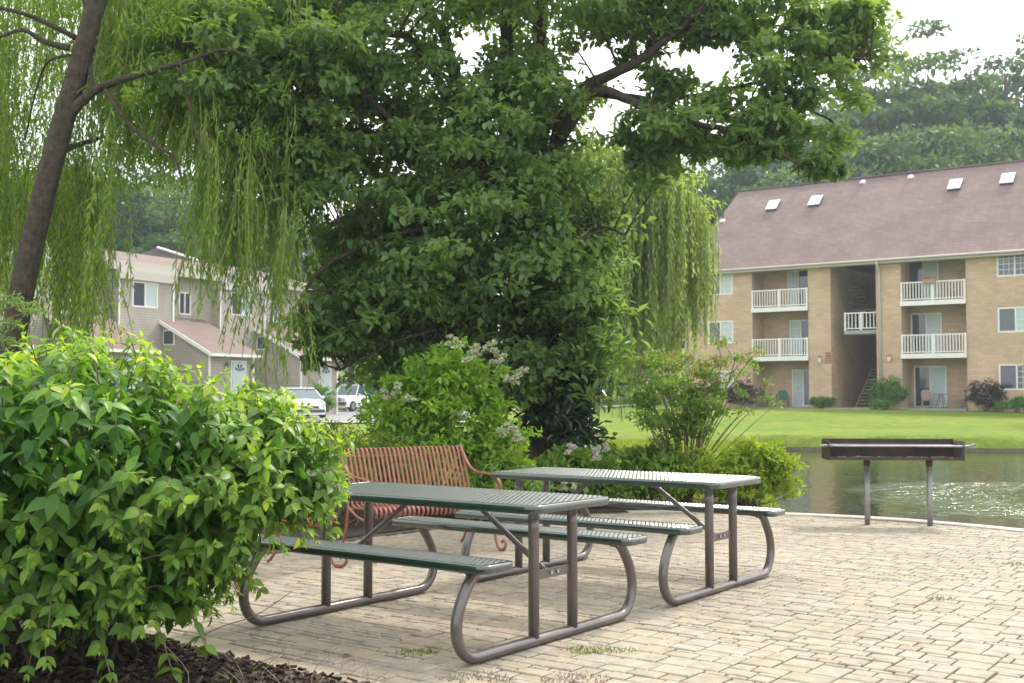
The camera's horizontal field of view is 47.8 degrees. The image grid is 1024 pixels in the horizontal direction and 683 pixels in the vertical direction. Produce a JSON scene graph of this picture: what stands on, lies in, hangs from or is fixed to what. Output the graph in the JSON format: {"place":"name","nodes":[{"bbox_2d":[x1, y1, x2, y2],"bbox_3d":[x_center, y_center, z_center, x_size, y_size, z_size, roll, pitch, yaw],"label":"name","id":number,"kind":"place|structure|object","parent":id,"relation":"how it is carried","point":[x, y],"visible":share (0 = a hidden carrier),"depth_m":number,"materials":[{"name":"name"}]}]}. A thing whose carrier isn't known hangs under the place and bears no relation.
{"place":"outdoors","nodes":[
{"label":"outdoors","id":0,"kind":"place"},
{"bbox_2d":[159,411,467,421],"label":"pavement","id":1,"kind":"structure","parent":0,"point":[354,421],"depth_m":47.30,"materials":[{"name":"grey concrete"}]},
{"bbox_2d":[0,0,1023,330],"label":"sky","id":2,"kind":"structure","parent":0,"point":[991,26],"materials":[{"name":"white"}]},
{"bbox_2d":[51,338,1023,550],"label":"ground","id":3,"kind":"structure","parent":0,"point":[800,427],"depth_m":44.94,"materials":[{"name":"green plant"}]},
{"bbox_2d":[0,291,48,363],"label":"young sapling","id":4,"kind":"object","parent":3,"relation":"on","point":[22,303],"visible":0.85,"depth_m":9.59,"materials":[{"name":"green plant"}]},
{"bbox_2d":[5,173,135,251],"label":"woodland tree","id":5,"kind":"object","parent":3,"relation":"on","point":[90,223],"visible":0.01,"depth_m":88.24,"materials":[{"name":"green plant"}]},
{"bbox_2d":[0,236,161,400],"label":"townhouse","id":6,"kind":"structure","parent":3,"relation":"on","point":[117,349],"depth_m":52.83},
{"bbox_2d":[80,156,162,249],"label":"woodland tree","id":7,"kind":"object","parent":3,"relation":"on","point":[122,180],"visible":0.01,"depth_m":94.89,"materials":[{"name":"green plant"}]},
{"bbox_2d":[65,166,196,252],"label":"woodland tree","id":8,"kind":"object","parent":3,"relation":"on","point":[136,231],"visible":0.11,"depth_m":88.65,"materials":[{"name":"green plant"}]},
{"bbox_2d":[98,163,193,248],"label":"woodland tree","id":9,"kind":"object","parent":3,"relation":"on","point":[154,168],"depth_m":96.69,"materials":[{"name":"green plant"}]},
{"bbox_2d":[142,246,198,261],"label":"dark roofed house","id":10,"kind":"structure","parent":3,"relation":"on","point":[158,251],"depth_m":70.92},
{"bbox_2d":[0,0,358,438],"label":"weeping willow","id":11,"kind":"object","parent":3,"relation":"on","point":[116,86],"visible":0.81,"depth_m":13.26,"materials":[{"name":"green plant"}]},
{"bbox_2d":[122,181,236,266],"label":"woodland tree","id":12,"kind":"object","parent":3,"relation":"on","point":[170,242],"visible":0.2,"depth_m":85.98,"materials":[{"name":"green plant"}]},
{"bbox_2d":[100,249,262,404],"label":"townhouse","id":13,"kind":"structure","parent":3,"relation":"on","point":[153,315],"depth_m":58.56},
{"bbox_2d":[132,281,157,308],"bbox_3d":[-18.438,-2.341,58.003,0.090,1.280,1.640,-2,-3,30],"label":"window frame","id":14,"kind":"structure","parent":13,"relation":"in","point":[145,294],"depth_m":57.99,"materials":[{"name":"white plastic"}]},
{"bbox_2d":[179,292,190,314],"bbox_3d":[-17.337,-2.015,61.134,0.090,1.200,0.850,-2,-3,30],"label":"window frame","id":15,"kind":"structure","parent":13,"relation":"in","point":[184,300],"depth_m":61.11,"materials":[{"name":"white plastic"}]},
{"bbox_2d":[0,615,369,682],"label":"mulch bed","id":16,"kind":"object","parent":3,"relation":"on","point":[12,646],"visible":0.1,"depth_m":5.46,"materials":[{"name":"brown wood"}]},
{"bbox_2d":[0,319,354,682],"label":"leafy shrub","id":17,"kind":"object","parent":16,"relation":"on","point":[169,514],"visible":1,"depth_m":5.16,"materials":[{"name":"green plant"}]},
{"bbox_2d":[181,591,291,646],"bbox_3d":[-1.540,1.487,6.242,0.675,0.225,0.233,2,-4,-41],"label":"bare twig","id":18,"kind":"object","parent":16,"relation":"on","point":[236,621],"visible":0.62,"depth_m":6.16,"materials":[{"name":"brown wood"}]},
{"bbox_2d":[165,639,396,682],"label":"dry plant","id":19,"kind":"object","parent":16,"relation":"on","point":[290,669],"visible":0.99,"depth_m":5.11,"materials":[{"name":"brown plant"}]},
{"bbox_2d":[133,173,278,262],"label":"woodland tree","id":20,"kind":"object","parent":3,"relation":"on","point":[186,202],"visible":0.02,"depth_m":93.26,"materials":[{"name":"green plant"}]},
{"bbox_2d":[186,205,310,272],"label":"woodland tree","id":21,"kind":"object","parent":3,"relation":"on","point":[264,268],"visible":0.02,"depth_m":89.25,"materials":[{"name":"green plant"}]},
{"bbox_2d":[236,379,267,410],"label":"shrub","id":22,"kind":"object","parent":3,"relation":"on","point":[257,386],"visible":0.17,"depth_m":54.80,"materials":[{"name":"green plant"}]},
{"bbox_2d":[175,259,343,413],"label":"townhouse","id":23,"kind":"structure","parent":3,"relation":"on","point":[299,379],"depth_m":64.27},
{"bbox_2d":[231,292,251,316],"bbox_3d":[-14.987,-2.064,63.968,0.090,1.280,1.640,-2,-3,30],"label":"window frame","id":24,"kind":"structure","parent":23,"relation":"in","point":[234,301],"depth_m":63.88,"materials":[{"name":"white plastic"}]},
{"bbox_2d":[268,301,277,321],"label":"window frame","id":25,"kind":"structure","parent":23,"relation":"in","point":[270,303],"depth_m":67.01,"materials":[{"name":"white glass"}]},
{"bbox_2d":[229,202,324,277],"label":"woodland tree","id":26,"kind":"object","parent":3,"relation":"on","point":[289,228],"visible":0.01,"depth_m":95.89,"materials":[{"name":"green plant"}]},
{"bbox_2d":[259,217,370,333],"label":"woodland tree","id":27,"kind":"object","parent":3,"relation":"on","point":[303,274],"visible":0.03,"depth_m":90.27,"materials":[{"name":"green plant"}]},
{"bbox_2d":[313,384,338,411],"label":"clipped shrub","id":28,"kind":"object","parent":3,"relation":"on","point":[317,387],"visible":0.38,"depth_m":61.62,"materials":[{"name":"green plant"}]},
{"bbox_2d":[300,256,353,384],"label":"woodland tree","id":29,"kind":"object","parent":3,"relation":"on","point":[349,379],"depth_m":99.90,"materials":[{"name":"green plant"}]},
{"bbox_2d":[338,383,354,410],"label":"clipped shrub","id":30,"kind":"object","parent":3,"relation":"on","point":[345,409],"visible":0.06,"depth_m":79.83,"materials":[{"name":"green plant"}]},
{"bbox_2d":[245,409,474,420],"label":"parking lot","id":31,"kind":"structure","parent":3,"relation":"on","point":[343,415],"depth_m":58.60,"materials":[{"name":"grey asphalt"}]},
{"bbox_2d":[276,388,326,417],"bbox_3d":[-10.282,2.952,55.882,2.120,1.430,4.390,1,-3,-24],"label":"parked car","id":32,"kind":"object","parent":31,"relation":"on","point":[314,397],"visible":0.46,"depth_m":54.74,"materials":[{"name":"white paint"}]},
{"bbox_2d":[338,385,376,411],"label":"parked car","id":33,"kind":"object","parent":31,"relation":"on","point":[354,397],"visible":0.47,"depth_m":75.94,"materials":[{"name":"white paint"}]},
{"bbox_2d":[170,512,627,682],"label":"patio edging","id":34,"kind":"object","parent":3,"relation":"on","point":[384,534],"visible":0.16,"depth_m":11.02,"materials":[{"name":"beige stone"}]},
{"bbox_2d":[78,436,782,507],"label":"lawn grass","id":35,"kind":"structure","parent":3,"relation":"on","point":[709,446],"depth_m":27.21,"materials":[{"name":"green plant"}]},
{"bbox_2d":[252,494,757,549],"bbox_3d":[-1.396,1.866,11.510,3.698,0.093,11.722,-3,-4,43],"label":"mulch bed","id":36,"kind":"object","parent":3,"relation":"on","point":[357,530],"visible":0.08,"depth_m":12.11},
{"bbox_2d":[296,418,453,526],"bbox_3d":[-1.722,1.318,11.647,2.308,1.116,1.255,0,-3,0],"label":"juniper shrub","id":37,"kind":"object","parent":36,"relation":"on","point":[359,513],"visible":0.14,"depth_m":11.63,"materials":[{"name":"green plant"}]},
{"bbox_2d":[334,334,542,515],"bbox_3d":[-0.826,0.931,12.695,2.328,1.986,1.619,0,-3,0],"label":"hydrangea","id":38,"kind":"object","parent":36,"relation":"on","point":[427,397],"visible":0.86,"depth_m":12.42,"materials":[{"name":"green plant"}]},
{"bbox_2d":[445,448,554,521],"bbox_3d":[-0.139,1.520,12.245,1.172,0.767,0.957,-1,-3,23],"label":"round shrub","id":39,"kind":"object","parent":36,"relation":"on","point":[495,465],"visible":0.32,"depth_m":12.13,"materials":[{"name":"green plant"}]},
{"bbox_2d":[528,441,702,507],"bbox_3d":[1.206,1.601,13.803,2.324,0.826,1.515,0,-3,0],"label":"flowering shrub","id":40,"kind":"object","parent":36,"relation":"on","point":[655,458],"visible":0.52,"depth_m":13.60,"materials":[{"name":"green plant"}]},
{"bbox_2d":[618,335,783,502],"bbox_3d":[2.306,0.947,14.083,2.095,2.077,1.596,0,-3,0],"label":"crape myrtle","id":41,"kind":"object","parent":36,"relation":"on","point":[692,403],"visible":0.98,"depth_m":13.86,"materials":[{"name":"green plant"}]},
{"bbox_2d":[655,435,808,506],"bbox_3d":[2.586,1.537,13.674,1.812,0.867,1.159,0,-3,0],"label":"lime shrub","id":42,"kind":"object","parent":36,"relation":"on","point":[763,459],"visible":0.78,"depth_m":13.46,"materials":[{"name":"green plant"}]},
{"bbox_2d":[108,0,911,488],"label":"broadleaf tree","id":43,"kind":"object","parent":3,"relation":"on","point":[432,252],"visible":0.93,"depth_m":13.95,"materials":[{"name":"green plant"}]},
{"bbox_2d":[338,336,684,395],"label":"undergrowth","id":44,"kind":"object","parent":3,"relation":"on","point":[344,380],"visible":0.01,"depth_m":101.19,"materials":[{"name":"green plant"}]},
{"bbox_2d":[556,115,727,422],"bbox_3d":[2.753,-1.207,27.073,4.754,7.985,4.561,-2,-3,38],"label":"weeping willow","id":45,"kind":"object","parent":3,"relation":"on","point":[668,279],"visible":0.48,"depth_m":25.33,"materials":[{"name":"green plant"}]},
{"bbox_2d":[681,159,745,232],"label":"woodland tree","id":46,"kind":"object","parent":3,"relation":"on","point":[693,168],"visible":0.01,"depth_m":95.83,"materials":[{"name":"green plant"}]},
{"bbox_2d":[680,157,782,326],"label":"woodland tree","id":47,"kind":"object","parent":3,"relation":"on","point":[754,175],"visible":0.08,"depth_m":91.33,"materials":[{"name":"green plant"}]},
{"bbox_2d":[696,158,783,198],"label":"woodland tree","id":48,"kind":"object","parent":3,"relation":"on","point":[714,188],"visible":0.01,"depth_m":96.92,"materials":[{"name":"green plant"}]},
{"bbox_2d":[725,379,761,407],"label":"purple shrub","id":49,"kind":"object","parent":3,"relation":"on","point":[733,398],"visible":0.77,"depth_m":63.20,"materials":[{"name":"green plant"}]},
{"bbox_2d":[707,157,807,227],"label":"woodland tree","id":50,"kind":"object","parent":3,"relation":"on","point":[779,167],"visible":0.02,"depth_m":93.66,"materials":[{"name":"green plant"}]},
{"bbox_2d":[733,163,825,197],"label":"woodland tree","id":51,"kind":"object","parent":3,"relation":"on","point":[790,177],"visible":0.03,"depth_m":88.65,"materials":[{"name":"green plant"}]},
{"bbox_2d":[624,510,1023,532],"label":"patio kerb","id":52,"kind":"structure","parent":3,"relation":"on","point":[1010,529],"depth_m":12.32,"materials":[{"name":"grey concrete"}]},
{"bbox_2d":[765,113,882,184],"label":"woodland tree","id":53,"kind":"object","parent":3,"relation":"on","point":[819,120],"visible":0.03,"depth_m":94.61,"materials":[{"name":"green plant"}]},
{"bbox_2d":[809,395,838,407],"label":"shrub","id":54,"kind":"object","parent":3,"relation":"on","point":[824,402],"visible":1,"depth_m":61.10,"materials":[{"name":"green plant"}]},
{"bbox_2d":[757,84,928,170],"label":"woodland tree","id":55,"kind":"object","parent":3,"relation":"on","point":[827,112],"visible":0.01,"depth_m":102.63,"materials":[{"name":"green plant"}]},
{"bbox_2d":[781,132,916,181],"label":"woodland tree","id":56,"kind":"object","parent":3,"relation":"on","point":[860,167],"visible":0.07,"depth_m":89.20,"materials":[{"name":"green plant"}]},
{"bbox_2d":[685,159,1023,411],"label":"apartment building","id":57,"kind":"structure","parent":3,"relation":"on","point":[811,272],"depth_m":62.05,"materials":[{"name":"brick"},{"name":"shingle"},{"name":"white painted wood"}]},
{"bbox_2d":[708,321,732,343],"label":"window frame","id":58,"kind":"structure","parent":57,"relation":"in","point":[725,328],"depth_m":65.23,"materials":[{"name":"white glass"}]},
{"bbox_2d":[709,274,732,294],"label":"window frame","id":59,"kind":"structure","parent":57,"relation":"in","point":[726,284],"depth_m":65.23,"materials":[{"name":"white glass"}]},
{"bbox_2d":[708,371,733,389],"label":"window frame","id":60,"kind":"structure","parent":57,"relation":"in","point":[731,382],"depth_m":65.01,"materials":[{"name":"white plastic"}]},
{"bbox_2d":[759,390,771,406],"bbox_3d":[14.114,3.178,64.106,0.644,0.944,0.576,1,-3,-24],"label":"patio chair","id":61,"kind":"object","parent":57,"relation":"on","point":[762,392],"visible":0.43,"depth_m":64.00,"materials":[{"name":"green plastic"}]},
{"bbox_2d":[778,390,788,406],"bbox_3d":[14.928,3.152,63.533,0.576,0.944,0.644,-1,-3,20],"label":"patio chair","id":62,"kind":"object","parent":57,"relation":"on","point":[782,394],"visible":0.89,"depth_m":63.30,"materials":[{"name":"green plastic"}]},
{"bbox_2d":[825,357,830,362],"bbox_3d":[16.855,0.995,61.587,0.293,0.311,0.033,-2,-3,35],"label":"sign","id":63,"kind":"object","parent":57,"relation":"attached to","point":[827,359],"visible":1,"depth_m":61.58,"materials":[{"name":"red"}]},
{"bbox_2d":[825,352,830,356],"bbox_3d":[16.856,0.694,61.600,0.290,0.222,0.033,-2,-3,35],"label":"sign","id":64,"kind":"object","parent":57,"relation":"attached to","point":[827,354],"visible":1,"depth_m":61.59,"materials":[{"name":"red"}]},
{"bbox_2d":[920,390,933,407],"bbox_3d":[21.271,2.951,59.220,0.576,0.944,0.644,-1,-3,12],"label":"patio chair","id":65,"kind":"object","parent":57,"relation":"on","point":[925,394],"visible":0.94,"depth_m":59.44,"materials":[{"name":"beige metal"}]},
{"bbox_2d":[922,276,936,283],"bbox_3d":[21.152,-3.142,58.557,0.756,0.396,0.298,-2,-3,35],"label":"flower box","id":66,"kind":"object","parent":57,"relation":"attached to","point":[930,280],"visible":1,"depth_m":58.53,"materials":[{"name":"beige metal"}]},
{"bbox_2d":[934,394,947,407],"bbox_3d":[21.795,3.033,58.676,0.680,0.735,0.680,0,-3,0],"label":"patio table","id":67,"kind":"object","parent":57,"relation":"on","point":[942,399],"visible":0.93,"depth_m":58.55,"materials":[{"name":"grey metal"}]},
{"bbox_2d":[949,390,965,408],"bbox_3d":[22.515,2.910,58.351,0.644,0.944,0.576,1,-3,-26],"label":"patio chair","id":68,"kind":"object","parent":57,"relation":"on","point":[961,395],"visible":0.98,"depth_m":58.41,"materials":[{"name":"beige metal"}]},
{"bbox_2d":[997,255,1023,276],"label":"window frame","id":69,"kind":"structure","parent":57,"relation":"in","point":[1006,265],"depth_m":56.59,"materials":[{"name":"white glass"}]},
{"bbox_2d":[998,307,1023,332],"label":"window frame","id":70,"kind":"structure","parent":57,"relation":"in","point":[1010,319],"depth_m":56.49,"materials":[{"name":"white glass"}]},
{"bbox_2d":[999,364,1023,389],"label":"window frame","id":71,"kind":"structure","parent":57,"relation":"in","point":[1011,376],"depth_m":56.37,"materials":[{"name":"white plastic"}]},
{"bbox_2d":[868,399,895,409],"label":"shrub","id":72,"kind":"object","parent":3,"relation":"on","point":[877,403],"visible":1,"depth_m":57.92,"materials":[{"name":"green plant"}]},
{"bbox_2d":[807,31,958,172],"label":"woodland tree","id":73,"kind":"object","parent":3,"relation":"on","point":[878,116],"visible":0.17,"depth_m":97.43,"materials":[{"name":"green plant"}]},
{"bbox_2d":[866,374,910,408],"bbox_3d":[19.299,2.551,59.127,2.099,1.854,2.194,0,-3,0],"label":"round shrub","id":74,"kind":"object","parent":3,"relation":"on","point":[895,392],"visible":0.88,"depth_m":58.95,"materials":[{"name":"green plant"}]},
{"bbox_2d":[782,447,1023,451],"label":"muddy bank","id":75,"kind":"structure","parent":3,"relation":"on","point":[966,449],"depth_m":37.38,"materials":[{"name":"brown soil"}]},
{"bbox_2d":[813,70,999,142],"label":"woodland tree","id":76,"kind":"object","parent":3,"relation":"on","point":[939,89],"visible":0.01,"depth_m":107.20,"materials":[{"name":"green plant"}]},
{"bbox_2d":[845,122,989,174],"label":"woodland tree","id":77,"kind":"object","parent":3,"relation":"on","point":[932,161],"visible":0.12,"depth_m":89.66,"materials":[{"name":"green plant"}]},
{"bbox_2d":[855,17,1015,171],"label":"woodland tree","id":78,"kind":"object","parent":3,"relation":"on","point":[932,101],"visible":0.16,"depth_m":98.10,"materials":[{"name":"green plant"}]},
{"bbox_2d":[885,118,1023,166],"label":"woodland tree","id":79,"kind":"object","parent":3,"relation":"on","point":[989,149],"visible":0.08,"depth_m":91.48,"materials":[{"name":"green plant"}]},
{"bbox_2d":[912,33,1023,166],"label":"woodland tree","id":80,"kind":"object","parent":3,"relation":"on","point":[1001,120],"visible":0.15,"depth_m":98.55,"materials":[{"name":"green plant"}]},
{"bbox_2d":[942,96,995,132],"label":"woodland tree","id":81,"kind":"object","parent":3,"relation":"on","point":[978,100],"depth_m":104.68,"materials":[{"name":"green plant"}]},
{"bbox_2d":[965,377,1008,411],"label":"purple shrub","id":82,"kind":"object","parent":3,"relation":"on","point":[998,394],"visible":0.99,"depth_m":56.04,"materials":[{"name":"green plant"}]},
{"bbox_2d":[957,71,1023,162],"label":"woodland tree","id":83,"kind":"object","parent":3,"relation":"on","point":[1021,91],"visible":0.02,"depth_m":104.95,"materials":[{"name":"green plant"}]},
{"bbox_2d":[963,73,1023,100],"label":"woodland tree","id":84,"kind":"object","parent":3,"relation":"on","point":[1010,84],"depth_m":107.69,"materials":[{"name":"green plant"}]},
{"bbox_2d":[967,81,1023,141],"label":"woodland tree","id":85,"kind":"object","parent":3,"relation":"on","point":[1001,96],"visible":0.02,"depth_m":108.02,"materials":[{"name":"green plant"}]},
{"bbox_2d":[992,399,1008,411],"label":"shrub","id":86,"kind":"object","parent":3,"relation":"on","point":[997,406],"visible":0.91,"depth_m":55.30,"materials":[{"name":"green plant"}]},
{"bbox_2d":[1000,395,1023,412],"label":"shrub","id":87,"kind":"object","parent":3,"relation":"on","point":[1015,403],"visible":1,"depth_m":54.37,"materials":[{"name":"green plant"}]},
{"bbox_2d":[249,513,1021,682],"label":"patio base","id":88,"kind":"object","parent":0,"point":[835,603],"visible":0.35,"depth_m":6.49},
{"bbox_2d":[108,512,1023,682],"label":"patio pavers","id":89,"kind":"object","parent":88,"relation":"on","point":[782,610],"visible":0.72,"depth_m":7.02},
{"bbox_2d":[233,500,347,591],"bbox_3d":[-1.864,1.282,8.475,0.811,0.884,1.228,-1,-3,23],"label":"park bench","id":90,"kind":"object","parent":89,"relation":"on","point":[333,563],"visible":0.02,"depth_m":8.87,"materials":[{"name":"red metal"}]},
{"bbox_2d":[395,647,439,656],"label":"weed","id":91,"kind":"object","parent":89,"relation":"on","point":[421,650],"visible":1,"depth_m":5.95,"materials":[{"name":"green plant"}]},
{"bbox_2d":[336,444,506,562],"bbox_3d":[-0.769,1.343,9.788,1.228,0.884,0.811,2,-3,-34],"label":"park bench","id":92,"kind":"object","parent":89,"relation":"on","point":[386,508],"visible":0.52,"depth_m":9.96,"materials":[{"name":"red metal"}]},
{"bbox_2d":[238,482,646,663],"bbox_3d":[-0.400,1.258,6.724,1.860,0.759,1.704,-2,-3,37],"label":"picnic table","id":93,"kind":"object","parent":89,"relation":"on","point":[485,502],"visible":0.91,"depth_m":6.41,"materials":[{"name":"green metal"}]},
{"bbox_2d":[437,668,515,682],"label":"weed","id":94,"kind":"object","parent":89,"relation":"on","point":[479,678],"visible":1,"depth_m":5.40,"materials":[{"name":"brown plant"}]},
{"bbox_2d":[540,669,613,682],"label":"weed","id":95,"kind":"object","parent":89,"relation":"on","point":[573,680],"visible":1,"depth_m":5.39,"materials":[{"name":"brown plant"}]},
{"bbox_2d":[165,515,999,671],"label":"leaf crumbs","id":96,"kind":"object","parent":89,"relation":"on","point":[675,626],"visible":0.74,"depth_m":7.30,"materials":[{"name":"brown plant"}]},
{"bbox_2d":[560,645,611,654],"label":"weed","id":97,"kind":"object","parent":89,"relation":"on","point":[581,647],"visible":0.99,"depth_m":5.99,"materials":[{"name":"green plant"}]},
{"bbox_2d":[455,467,784,605],"bbox_3d":[0.788,1.331,8.292,1.860,0.759,1.704,-2,-3,36],"label":"picnic table","id":98,"kind":"object","parent":89,"relation":"on","point":[707,483],"visible":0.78,"depth_m":7.97,"materials":[{"name":"green metal"}]},
{"bbox_2d":[605,646,635,653],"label":"weed","id":99,"kind":"object","parent":89,"relation":"on","point":[609,648],"visible":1,"depth_m":5.97,"materials":[{"name":"green plant"}]},
{"bbox_2d":[820,438,975,525],"bbox_3d":[3.901,1.449,11.811,1.527,0.894,0.436,0,-3,6],"label":"park grill","id":100,"kind":"object","parent":89,"relation":"on","point":[867,450],"visible":0.99,"depth_m":11.96,"materials":[{"name":"black metal"}]},
{"bbox_2d":[926,594,955,599],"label":"weed","id":101,"kind":"object","parent":89,"relation":"on","point":[939,598],"visible":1,"depth_m":7.51,"materials":[{"name":"brown plant"}]},
{"bbox_2d":[1002,561,1023,565],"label":"weed","id":102,"kind":"object","parent":89,"relation":"on","point":[1018,562],"visible":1,"depth_m":9.07,"materials":[{"name":"brown plant"}]},
{"bbox_2d":[764,450,1023,528],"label":"pond water","id":103,"kind":"structure","parent":0,"point":[984,488],"depth_m":22.63,"materials":[{"name":"green liquid"}]}
]}

